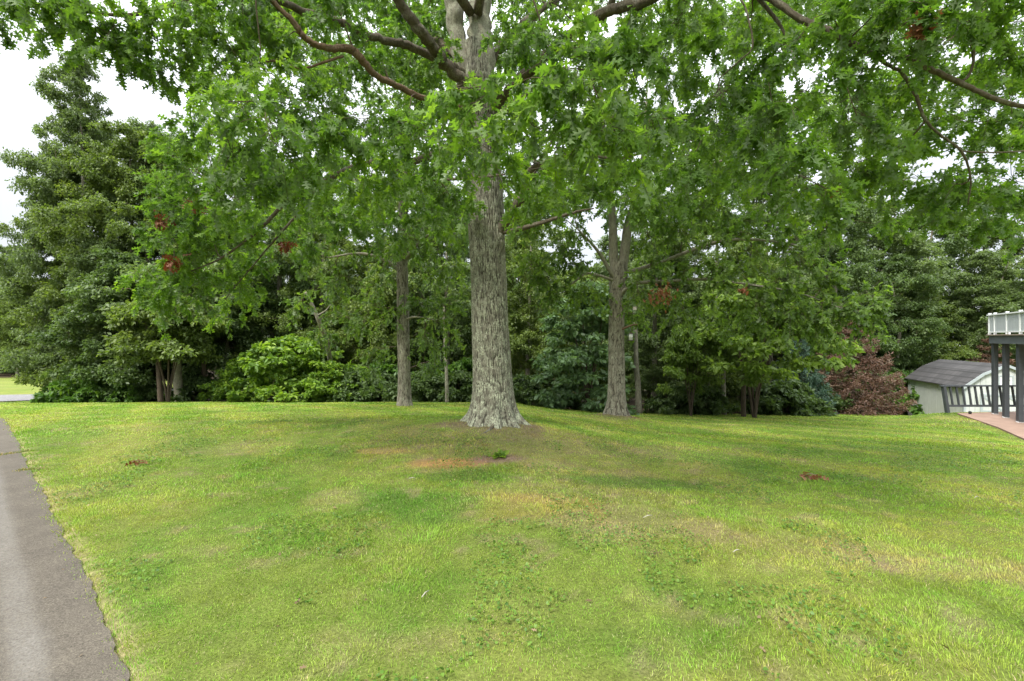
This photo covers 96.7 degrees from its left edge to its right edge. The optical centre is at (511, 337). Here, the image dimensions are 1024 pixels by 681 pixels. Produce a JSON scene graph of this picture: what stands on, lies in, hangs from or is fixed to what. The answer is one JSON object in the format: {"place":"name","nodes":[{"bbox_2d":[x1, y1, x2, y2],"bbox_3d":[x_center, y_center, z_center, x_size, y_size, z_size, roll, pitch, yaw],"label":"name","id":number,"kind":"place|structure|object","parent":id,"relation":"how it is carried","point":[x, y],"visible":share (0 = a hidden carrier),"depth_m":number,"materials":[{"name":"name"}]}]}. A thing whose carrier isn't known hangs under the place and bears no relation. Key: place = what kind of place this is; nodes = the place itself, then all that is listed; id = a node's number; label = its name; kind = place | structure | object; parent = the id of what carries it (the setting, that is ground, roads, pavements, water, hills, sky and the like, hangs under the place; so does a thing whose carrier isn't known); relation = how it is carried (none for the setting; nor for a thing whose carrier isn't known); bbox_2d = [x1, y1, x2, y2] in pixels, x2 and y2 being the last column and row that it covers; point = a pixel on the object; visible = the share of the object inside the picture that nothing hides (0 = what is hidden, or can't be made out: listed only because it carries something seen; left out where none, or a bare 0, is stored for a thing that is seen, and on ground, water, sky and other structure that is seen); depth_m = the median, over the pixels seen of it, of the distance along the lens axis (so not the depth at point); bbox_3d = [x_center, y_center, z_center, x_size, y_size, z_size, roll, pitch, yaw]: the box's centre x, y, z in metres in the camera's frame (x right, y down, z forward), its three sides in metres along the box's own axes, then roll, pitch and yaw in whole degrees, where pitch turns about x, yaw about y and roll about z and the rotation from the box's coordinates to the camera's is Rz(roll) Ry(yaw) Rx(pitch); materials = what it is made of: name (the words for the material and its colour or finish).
{"place":"outdoors","nodes":[
{"label":"outdoors","id":0,"kind":"place"},
{"bbox_2d":[0,418,129,680],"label":"driveway","id":1,"kind":"structure","parent":0,"point":[53,636],"depth_m":2.76,"materials":[{"name":"grey asphalt"}]},
{"bbox_2d":[0,449,48,471],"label":"crack grass","id":2,"kind":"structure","parent":1,"relation":"on","point":[23,469],"depth_m":5.58,"materials":[{"name":"green plant"}]},
{"bbox_2d":[0,391,192,400],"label":"road","id":3,"kind":"structure","parent":0,"point":[19,397],"depth_m":26.93,"materials":[{"name":"grey asphalt"}]},
{"bbox_2d":[0,357,1023,680],"bbox_3d":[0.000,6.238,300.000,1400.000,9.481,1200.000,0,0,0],"label":"ground","id":4,"kind":"structure","parent":0,"point":[370,665],"depth_m":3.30,"materials":[{"name":"green plant"}]},
{"bbox_2d":[0,244,19,286],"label":"broadleaf tree","id":5,"kind":"object","parent":4,"relation":"on","point":[2,249],"visible":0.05,"depth_m":75.47,"materials":[{"name":"green plant"}]},
{"bbox_2d":[0,300,20,347],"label":"broadleaf tree","id":6,"kind":"object","parent":4,"relation":"on","point":[3,303],"visible":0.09,"depth_m":62.55,"materials":[{"name":"green plant"}]},
{"bbox_2d":[0,293,22,373],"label":"broadleaf tree","id":7,"kind":"object","parent":4,"relation":"on","point":[3,345],"visible":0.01,"depth_m":67.42,"materials":[{"name":"green plant"}]},
{"bbox_2d":[0,282,38,376],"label":"broadleaf tree","id":8,"kind":"object","parent":4,"relation":"on","point":[5,336],"visible":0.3,"depth_m":58.94,"materials":[{"name":"green plant"}]},
{"bbox_2d":[29,384,53,402],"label":"shrub","id":9,"kind":"object","parent":4,"relation":"on","point":[42,389],"visible":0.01,"depth_m":22.57,"materials":[{"name":"green plant"}]},
{"bbox_2d":[0,149,85,368],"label":"broadleaf tree","id":10,"kind":"object","parent":4,"relation":"on","point":[39,248],"visible":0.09,"depth_m":24.16,"materials":[{"name":"green plant"}]},
{"bbox_2d":[0,51,129,384],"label":"broadleaf tree","id":11,"kind":"object","parent":4,"relation":"on","point":[69,120],"visible":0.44,"depth_m":23.26,"materials":[{"name":"green plant"}]},
{"bbox_2d":[48,377,91,402],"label":"shrub","id":12,"kind":"object","parent":4,"relation":"on","point":[53,394],"visible":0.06,"depth_m":21.00,"materials":[{"name":"green plant"}]},
{"bbox_2d":[0,125,143,386],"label":"broadleaf tree","id":13,"kind":"object","parent":4,"relation":"on","point":[96,222],"visible":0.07,"depth_m":24.17,"materials":[{"name":"green plant"}]},
{"bbox_2d":[31,363,128,402],"bbox_3d":[-20.723,2.397,23.028,3.780,2.923,4.845,0,0,15],"label":"shrub","id":14,"kind":"object","parent":4,"relation":"on","point":[45,397],"visible":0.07,"depth_m":21.05,"materials":[{"name":"green plant"}]},
{"bbox_2d":[29,237,133,385],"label":"broadleaf tree","id":15,"kind":"object","parent":4,"relation":"on","point":[85,259],"visible":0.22,"depth_m":21.59,"materials":[{"name":"green plant"}]},
{"bbox_2d":[60,374,117,402],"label":"shrub","id":16,"kind":"object","parent":4,"relation":"on","point":[85,392],"visible":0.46,"depth_m":20.16,"materials":[{"name":"green plant"}]},
{"bbox_2d":[0,117,185,389],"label":"broadleaf tree","id":17,"kind":"object","parent":4,"relation":"on","point":[89,166],"visible":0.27,"depth_m":22.44,"materials":[{"name":"green plant"}]},
{"bbox_2d":[25,246,187,401],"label":"broadleaf tree","id":18,"kind":"object","parent":4,"relation":"on","point":[89,317],"visible":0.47,"depth_m":20.24,"materials":[{"name":"green plant"}]},
{"bbox_2d":[104,377,156,401],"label":"shrub","id":19,"kind":"object","parent":4,"relation":"on","point":[111,398],"visible":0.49,"depth_m":20.12,"materials":[{"name":"green plant"}]},
{"bbox_2d":[125,459,147,465],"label":"fallen leaves","id":20,"kind":"object","parent":4,"relation":"on","point":[134,461],"visible":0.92,"depth_m":5.75,"materials":[{"name":"brown plant"}]},
{"bbox_2d":[113,374,173,401],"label":"shrub","id":21,"kind":"object","parent":4,"relation":"on","point":[144,386],"visible":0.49,"depth_m":20.57,"materials":[{"name":"green plant"}]},
{"bbox_2d":[79,116,209,380],"bbox_3d":[-20.347,-4.065,25.535,8.414,15.982,6.886,0,0,35],"label":"broadleaf tree","id":22,"kind":"object","parent":4,"relation":"on","point":[126,236],"visible":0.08,"depth_m":23.98,"materials":[{"name":"green plant"}]},
{"bbox_2d":[69,258,244,401],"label":"slim tree","id":23,"kind":"object","parent":4,"relation":"on","point":[160,392],"visible":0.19,"depth_m":19.84,"materials":[{"name":"green plant"}]},
{"bbox_2d":[96,291,234,401],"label":"understory tree","id":24,"kind":"object","parent":4,"relation":"on","point":[185,333],"visible":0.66,"depth_m":18.44,"materials":[{"name":"green plant"}]},
{"bbox_2d":[95,259,237,401],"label":"slim tree","id":25,"kind":"object","parent":4,"relation":"on","point":[177,382],"visible":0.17,"depth_m":20.18,"materials":[{"name":"green plant"}]},
{"bbox_2d":[96,142,249,355],"bbox_3d":[-19.013,-3.550,26.296,8.080,15.185,8.328,0,0,-44],"label":"broadleaf tree","id":26,"kind":"object","parent":4,"relation":"on","point":[147,171],"visible":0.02,"depth_m":23.85,"materials":[{"name":"green plant"}]},
{"bbox_2d":[156,373,224,401],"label":"shrub","id":27,"kind":"object","parent":4,"relation":"on","point":[190,386],"visible":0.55,"depth_m":20.53,"materials":[{"name":"green plant"}]},
{"bbox_2d":[154,260,231,399],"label":"slim tree","id":28,"kind":"object","parent":4,"relation":"on","point":[204,370],"visible":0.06,"depth_m":21.43,"materials":[{"name":"green plant"}]},
{"bbox_2d":[149,226,277,400],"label":"broadleaf tree","id":29,"kind":"object","parent":4,"relation":"on","point":[188,370],"visible":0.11,"depth_m":22.66,"materials":[{"name":"green plant"}]},
{"bbox_2d":[197,360,274,401],"bbox_3d":[-12.413,2.038,20.628,2.815,2.085,2.981,0,0,-1],"label":"bush","id":30,"kind":"object","parent":4,"relation":"on","point":[227,379],"visible":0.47,"depth_m":19.85,"materials":[{"name":"green plant"}]},
{"bbox_2d":[217,253,302,381],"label":"broadleaf tree","id":31,"kind":"object","parent":4,"relation":"on","point":[283,279],"visible":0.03,"depth_m":28.51,"materials":[{"name":"green plant"}]},
{"bbox_2d":[186,162,338,400],"bbox_3d":[-13.230,-2.959,25.447,7.600,13.779,7.924,0,0,-26],"label":"broadleaf tree","id":32,"kind":"object","parent":4,"relation":"on","point":[275,298],"visible":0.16,"depth_m":23.48,"materials":[{"name":"green plant"}]},
{"bbox_2d":[223,333,360,402],"bbox_3d":[-9.798,1.486,20.548,5.773,3.363,4.648,0,0,21],"label":"bush","id":33,"kind":"object","parent":4,"relation":"on","point":[277,365],"visible":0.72,"depth_m":19.40,"materials":[{"name":"green plant"}]},
{"bbox_2d":[246,190,379,396],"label":"broadleaf tree","id":34,"kind":"object","parent":4,"relation":"on","point":[317,300],"visible":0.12,"depth_m":23.40,"materials":[{"name":"green plant"}]},
{"bbox_2d":[305,291,332,359],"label":"dead tree","id":35,"kind":"object","parent":4,"relation":"on","point":[329,355],"visible":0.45,"depth_m":19.16,"materials":[{"name":"grey wood"}]},
{"bbox_2d":[291,359,358,402],"bbox_3d":[-8.138,2.014,20.183,2.981,2.085,2.815,0,0,-25],"label":"bush","id":36,"kind":"object","parent":4,"relation":"on","point":[333,366],"visible":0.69,"depth_m":19.51,"materials":[{"name":"green plant"}]},
{"bbox_2d":[285,235,365,361],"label":"broadleaf tree","id":37,"kind":"object","parent":4,"relation":"on","point":[355,290],"visible":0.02,"depth_m":28.19,"materials":[{"name":"green plant"}]},
{"bbox_2d":[321,367,381,401],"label":"shrub","id":38,"kind":"object","parent":4,"relation":"on","point":[352,376],"visible":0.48,"depth_m":19.68,"materials":[{"name":"green plant"}]},
{"bbox_2d":[310,172,433,365],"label":"broadleaf tree","id":39,"kind":"object","parent":4,"relation":"on","point":[386,335],"visible":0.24,"depth_m":22.22,"materials":[{"name":"green plant"}]},
{"bbox_2d":[279,4,469,405],"bbox_3d":[-4.593,-4.705,15.340,7.090,14.076,3.325,0,0,0],"label":"lawn tree","id":40,"kind":"object","parent":4,"relation":"on","point":[405,301],"visible":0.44,"depth_m":14.79,"materials":[{"name":"green plant"}]},
{"bbox_2d":[352,371,411,401],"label":"shrub","id":41,"kind":"object","parent":4,"relation":"on","point":[389,384],"visible":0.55,"depth_m":19.93,"materials":[{"name":"green plant"}]},
{"bbox_2d":[347,276,418,366],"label":"broadleaf tree","id":42,"kind":"object","parent":4,"relation":"on","point":[411,364],"visible":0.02,"depth_m":29.24,"materials":[{"name":"green plant"}]},
{"bbox_2d":[361,360,414,400],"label":"shrub","id":43,"kind":"object","parent":4,"relation":"on","point":[389,368],"visible":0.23,"depth_m":20.98,"materials":[{"name":"green plant"}]},
{"bbox_2d":[381,367,456,401],"bbox_3d":[-4.180,2.221,20.268,3.237,1.773,2.912,0,0,-30],"label":"shrub","id":44,"kind":"object","parent":4,"relation":"on","point":[420,387],"visible":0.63,"depth_m":19.58,"materials":[{"name":"green plant"}]},
{"bbox_2d":[393,269,452,396],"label":"broadleaf tree","id":45,"kind":"object","parent":4,"relation":"on","point":[415,363],"visible":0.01,"depth_m":34.61,"materials":[{"name":"green plant"}]},
{"bbox_2d":[388,204,471,399],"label":"broadleaf tree","id":46,"kind":"object","parent":4,"relation":"on","point":[464,331],"visible":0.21,"depth_m":22.71,"materials":[{"name":"green plant"}]},
{"bbox_2d":[394,216,471,371],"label":"broadleaf tree","id":47,"kind":"object","parent":4,"relation":"on","point":[442,339],"visible":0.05,"depth_m":27.50,"materials":[{"name":"green plant"}]},
{"bbox_2d":[408,258,470,401],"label":"slim tree","id":48,"kind":"object","parent":4,"relation":"on","point":[465,293],"visible":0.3,"depth_m":19.03,"materials":[{"name":"green plant"}]},
{"bbox_2d":[424,367,472,401],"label":"shrub","id":49,"kind":"object","parent":4,"relation":"on","point":[463,379],"visible":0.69,"depth_m":19.35,"materials":[{"name":"green plant"}]},
{"bbox_2d":[435,355,472,401],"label":"shrub","id":50,"kind":"object","parent":4,"relation":"on","point":[465,363],"visible":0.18,"depth_m":20.47,"materials":[{"name":"green plant"}]},
{"bbox_2d":[486,448,509,458],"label":"weed","id":51,"kind":"object","parent":4,"relation":"on","point":[501,453],"visible":1,"depth_m":6.04,"materials":[{"name":"green plant"}]},
{"bbox_2d":[0,0,1023,433],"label":"oak tree","id":52,"kind":"object","parent":4,"relation":"on","point":[474,106],"visible":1,"depth_m":5.20,"materials":[{"name":"green plant"}]},
{"bbox_2d":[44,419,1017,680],"bbox_3d":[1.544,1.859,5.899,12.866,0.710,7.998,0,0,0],"label":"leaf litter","id":53,"kind":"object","parent":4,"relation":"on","point":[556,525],"visible":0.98,"depth_m":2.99,"materials":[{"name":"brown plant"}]},
{"bbox_2d":[512,372,550,406],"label":"shrub","id":54,"kind":"object","parent":4,"relation":"on","point":[524,387],"visible":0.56,"depth_m":19.15,"materials":[{"name":"green plant"}]},
{"bbox_2d":[505,224,563,387],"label":"broadleaf tree","id":55,"kind":"object","parent":4,"relation":"on","point":[549,382],"visible":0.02,"depth_m":35.26,"materials":[{"name":"green plant"}]},
{"bbox_2d":[506,236,564,389],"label":"broadleaf tree","id":56,"kind":"object","parent":4,"relation":"on","point":[518,371],"visible":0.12,"depth_m":30.28,"materials":[{"name":"green plant"}]},
{"bbox_2d":[50,416,1023,680],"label":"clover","id":57,"kind":"object","parent":4,"relation":"on","point":[864,550],"visible":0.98,"depth_m":3.85,"materials":[{"name":"green plant"}]},
{"bbox_2d":[505,197,583,374],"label":"broadleaf tree","id":58,"kind":"object","parent":4,"relation":"on","point":[522,316],"visible":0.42,"depth_m":23.30,"materials":[{"name":"green plant"}]},
{"bbox_2d":[544,385,584,409],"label":"shrub","id":59,"kind":"object","parent":4,"relation":"on","point":[577,403],"visible":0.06,"depth_m":20.07,"materials":[{"name":"green plant"}]},
{"bbox_2d":[529,278,639,414],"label":"understory tree","id":60,"kind":"object","parent":4,"relation":"on","point":[590,360],"visible":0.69,"depth_m":17.85,"materials":[{"name":"green plant"}]},
{"bbox_2d":[549,265,629,403],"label":"broadleaf tree","id":61,"kind":"object","parent":4,"relation":"on","point":[590,277],"visible":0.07,"depth_m":30.71,"materials":[{"name":"green plant"}]},
{"bbox_2d":[579,235,658,397],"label":"broadleaf tree","id":62,"kind":"object","parent":4,"relation":"on","point":[604,244],"visible":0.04,"depth_m":35.33,"materials":[{"name":"green plant"}]},
{"bbox_2d":[625,308,657,398],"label":"broadleaf tree","id":63,"kind":"object","parent":4,"relation":"on","point":[632,372],"visible":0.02,"depth_m":35.17,"materials":[{"name":"green plant"}]},
{"bbox_2d":[599,194,705,409],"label":"broadleaf tree","id":64,"kind":"object","parent":4,"relation":"on","point":[653,372],"visible":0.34,"depth_m":21.76,"materials":[{"name":"green plant"}]},
{"bbox_2d":[594,260,718,413],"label":"slim tree","id":65,"kind":"object","parent":4,"relation":"on","point":[638,397],"visible":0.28,"depth_m":19.43,"materials":[{"name":"grey plant"}]},
{"bbox_2d":[624,236,694,408],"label":"broadleaf tree","id":66,"kind":"object","parent":4,"relation":"on","point":[631,354],"visible":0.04,"depth_m":28.10,"materials":[{"name":"green plant"}]},
{"bbox_2d":[433,0,897,415],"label":"oak tree","id":67,"kind":"object","parent":4,"relation":"on","point":[619,288],"visible":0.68,"depth_m":12.49,"materials":[{"name":"green plant"}]},
{"bbox_2d":[642,381,706,414],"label":"shrub","id":68,"kind":"object","parent":4,"relation":"on","point":[666,403],"visible":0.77,"depth_m":19.36,"materials":[{"name":"green plant"}]},
{"bbox_2d":[655,319,724,415],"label":"understory tree","id":69,"kind":"object","parent":4,"relation":"on","point":[676,366],"visible":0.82,"depth_m":17.70,"materials":[{"name":"green plant"}]},
{"bbox_2d":[673,381,740,415],"bbox_3d":[8.386,2.774,20.014,3.237,1.773,2.912,0,0,23],"label":"shrub","id":70,"kind":"object","parent":4,"relation":"on","point":[718,405],"visible":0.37,"depth_m":19.46,"materials":[{"name":"green plant"}]},
{"bbox_2d":[664,315,754,416],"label":"slim tree","id":71,"kind":"object","parent":4,"relation":"on","point":[743,399],"visible":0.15,"depth_m":18.33,"materials":[{"name":"green plant"}]},
{"bbox_2d":[638,165,786,411],"bbox_3d":[9.969,-2.417,23.669,7.574,13.247,7.142,0,0,-19],"label":"broadleaf tree","id":72,"kind":"object","parent":4,"relation":"on","point":[733,379],"visible":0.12,"depth_m":22.21,"materials":[{"name":"green plant"}]},
{"bbox_2d":[656,311,772,414],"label":"slim tree","id":73,"kind":"object","parent":4,"relation":"on","point":[665,332],"visible":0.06,"depth_m":20.37,"materials":[{"name":"green plant"}]},
{"bbox_2d":[692,269,748,402],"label":"broadleaf tree","id":74,"kind":"object","parent":4,"relation":"on","point":[707,272],"visible":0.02,"depth_m":30.32,"materials":[{"name":"green plant"}]},
{"bbox_2d":[738,393,793,415],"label":"shrub","id":75,"kind":"object","parent":4,"relation":"on","point":[773,412],"visible":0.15,"depth_m":20.12,"materials":[{"name":"green plant"}]},
{"bbox_2d":[707,153,845,395],"bbox_3d":[14.671,-3.118,25.576,8.414,15.239,6.886,0,0,-7],"label":"broadleaf tree","id":76,"kind":"object","parent":4,"relation":"on","point":[753,203],"visible":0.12,"depth_m":24.34,"materials":[{"name":"green plant"}]},
{"bbox_2d":[694,277,865,417],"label":"understory tree","id":77,"kind":"object","parent":4,"relation":"on","point":[756,373],"visible":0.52,"depth_m":16.57,"materials":[{"name":"green plant"}]},
{"bbox_2d":[751,378,836,416],"bbox_3d":[12.439,2.723,20.488,3.276,1.995,3.641,0,0,16],"label":"shrub","id":78,"kind":"object","parent":4,"relation":"on","point":[803,400],"visible":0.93,"depth_m":19.63,"materials":[{"name":"green plant"}]},
{"bbox_2d":[767,338,840,414],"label":"spruce","id":79,"kind":"object","parent":4,"relation":"on","point":[813,380],"visible":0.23,"depth_m":20.84,"materials":[{"name":"green plant"}]},
{"bbox_2d":[799,472,828,479],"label":"fallen leaves","id":80,"kind":"object","parent":4,"relation":"on","point":[814,476],"visible":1,"depth_m":5.64,"materials":[{"name":"brown plant"}]},
{"bbox_2d":[784,378,853,410],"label":"shrub","id":81,"kind":"object","parent":4,"relation":"on","point":[841,402],"visible":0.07,"depth_m":21.05,"materials":[{"name":"green plant"}]},
{"bbox_2d":[758,179,915,390],"bbox_3d":[18.776,-2.411,26.853,7.507,14.505,7.200,0,0,-24],"label":"broadleaf tree","id":82,"kind":"object","parent":4,"relation":"on","point":[860,254],"visible":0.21,"depth_m":25.12,"materials":[{"name":"green plant"}]},
{"bbox_2d":[811,315,917,415],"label":"dead spruce","id":83,"kind":"object","parent":4,"relation":"on","point":[854,384],"visible":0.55,"depth_m":21.12,"materials":[{"name":"brown plant"}]},
{"bbox_2d":[838,375,909,413],"bbox_3d":[20.193,3.299,25.965,4.845,2.923,3.780,0,0,-35],"label":"shrub","id":84,"kind":"object","parent":4,"relation":"on","point":[901,400],"visible":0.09,"depth_m":24.82,"materials":[{"name":"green plant"}]},
{"bbox_2d":[831,173,965,384],"bbox_3d":[24.272,-2.787,29.990,8.153,16.644,8.733,0,0,35],"label":"broadleaf tree","id":85,"kind":"object","parent":4,"relation":"on","point":[918,246],"visible":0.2,"depth_m":28.36,"materials":[{"name":"green plant"}]},
{"bbox_2d":[844,253,953,412],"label":"broadleaf tree","id":86,"kind":"object","parent":4,"relation":"on","point":[895,267],"visible":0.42,"depth_m":26.96,"materials":[{"name":"green plant"}]},
{"bbox_2d":[883,366,924,414],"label":"shrub","id":87,"kind":"object","parent":4,"relation":"on","point":[915,410],"visible":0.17,"depth_m":25.22,"materials":[{"name":"green plant"}]},
{"bbox_2d":[883,254,957,356],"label":"broadleaf tree","id":88,"kind":"object","parent":4,"relation":"on","point":[907,297],"visible":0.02,"depth_m":35.68,"materials":[{"name":"green plant"}]},
{"bbox_2d":[874,287,981,369],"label":"broadleaf tree","id":89,"kind":"object","parent":4,"relation":"on","point":[962,351],"visible":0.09,"depth_m":28.91,"materials":[{"name":"green plant"}]},
{"bbox_2d":[875,207,1009,360],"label":"broadleaf tree","id":90,"kind":"object","parent":4,"relation":"on","point":[957,243],"visible":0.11,"depth_m":31.05,"materials":[{"name":"green plant"}]},
{"bbox_2d":[904,359,1015,415],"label":"shed","id":91,"kind":"structure","parent":4,"relation":"on","point":[926,380],"depth_m":22.43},
{"bbox_2d":[980,394,1001,411],"bbox_3d":[21.808,3.365,20.646,0.900,1.570,0.043,0,0,18],"label":"door","id":92,"kind":"structure","parent":91,"relation":"in","point":[982,409],"depth_m":20.70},
{"bbox_2d":[1010,395,1015,410],"bbox_3d":[22.695,3.365,20.365,0.900,1.570,0.043,0,0,18],"label":"door","id":93,"kind":"structure","parent":91,"relation":"in","point":[1011,400],"depth_m":20.44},
{"bbox_2d":[898,187,1023,366],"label":"broadleaf tree","id":94,"kind":"object","parent":4,"relation":"on","point":[996,239],"visible":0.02,"depth_m":32.83,"materials":[{"name":"green plant"}]},
{"bbox_2d":[929,248,1023,364],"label":"broadleaf tree","id":95,"kind":"object","parent":4,"relation":"on","point":[990,299],"visible":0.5,"depth_m":28.89,"materials":[{"name":"green plant"}]},
{"bbox_2d":[966,338,1015,366],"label":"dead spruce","id":96,"kind":"object","parent":4,"relation":"on","point":[981,348],"visible":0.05,"depth_m":27.55,"materials":[{"name":"brown plant"}]},
{"bbox_2d":[975,245,1023,365],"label":"broadleaf tree","id":97,"kind":"object","parent":4,"relation":"on","point":[1019,288],"visible":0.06,"depth_m":32.57,"materials":[{"name":"green plant"}]},
{"bbox_2d":[0,0,1023,308],"label":"sky","id":98,"kind":"structure","parent":0,"point":[21,108],"materials":[{"name":"white"}]},
{"bbox_2d":[957,411,1023,439],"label":"patio","id":99,"kind":"structure","parent":0,"point":[1011,426],"depth_m":14.07,"materials":[{"name":"brown brick"}]},
{"bbox_2d":[939,385,1015,412],"bbox_3d":[18.190,2.128,15.750,6.720,0.957,0.110,0,0,0],"label":"railing","id":100,"kind":"object","parent":99,"relation":"on","point":[945,399],"visible":0.73,"depth_m":15.72,"materials":[{"name":"grey paint"}]},
{"bbox_2d":[986,310,1023,422],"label":"deck","id":101,"kind":"structure","parent":99,"relation":"on","point":[1007,322],"depth_m":14.65,"materials":[{"name":"grey paint"}]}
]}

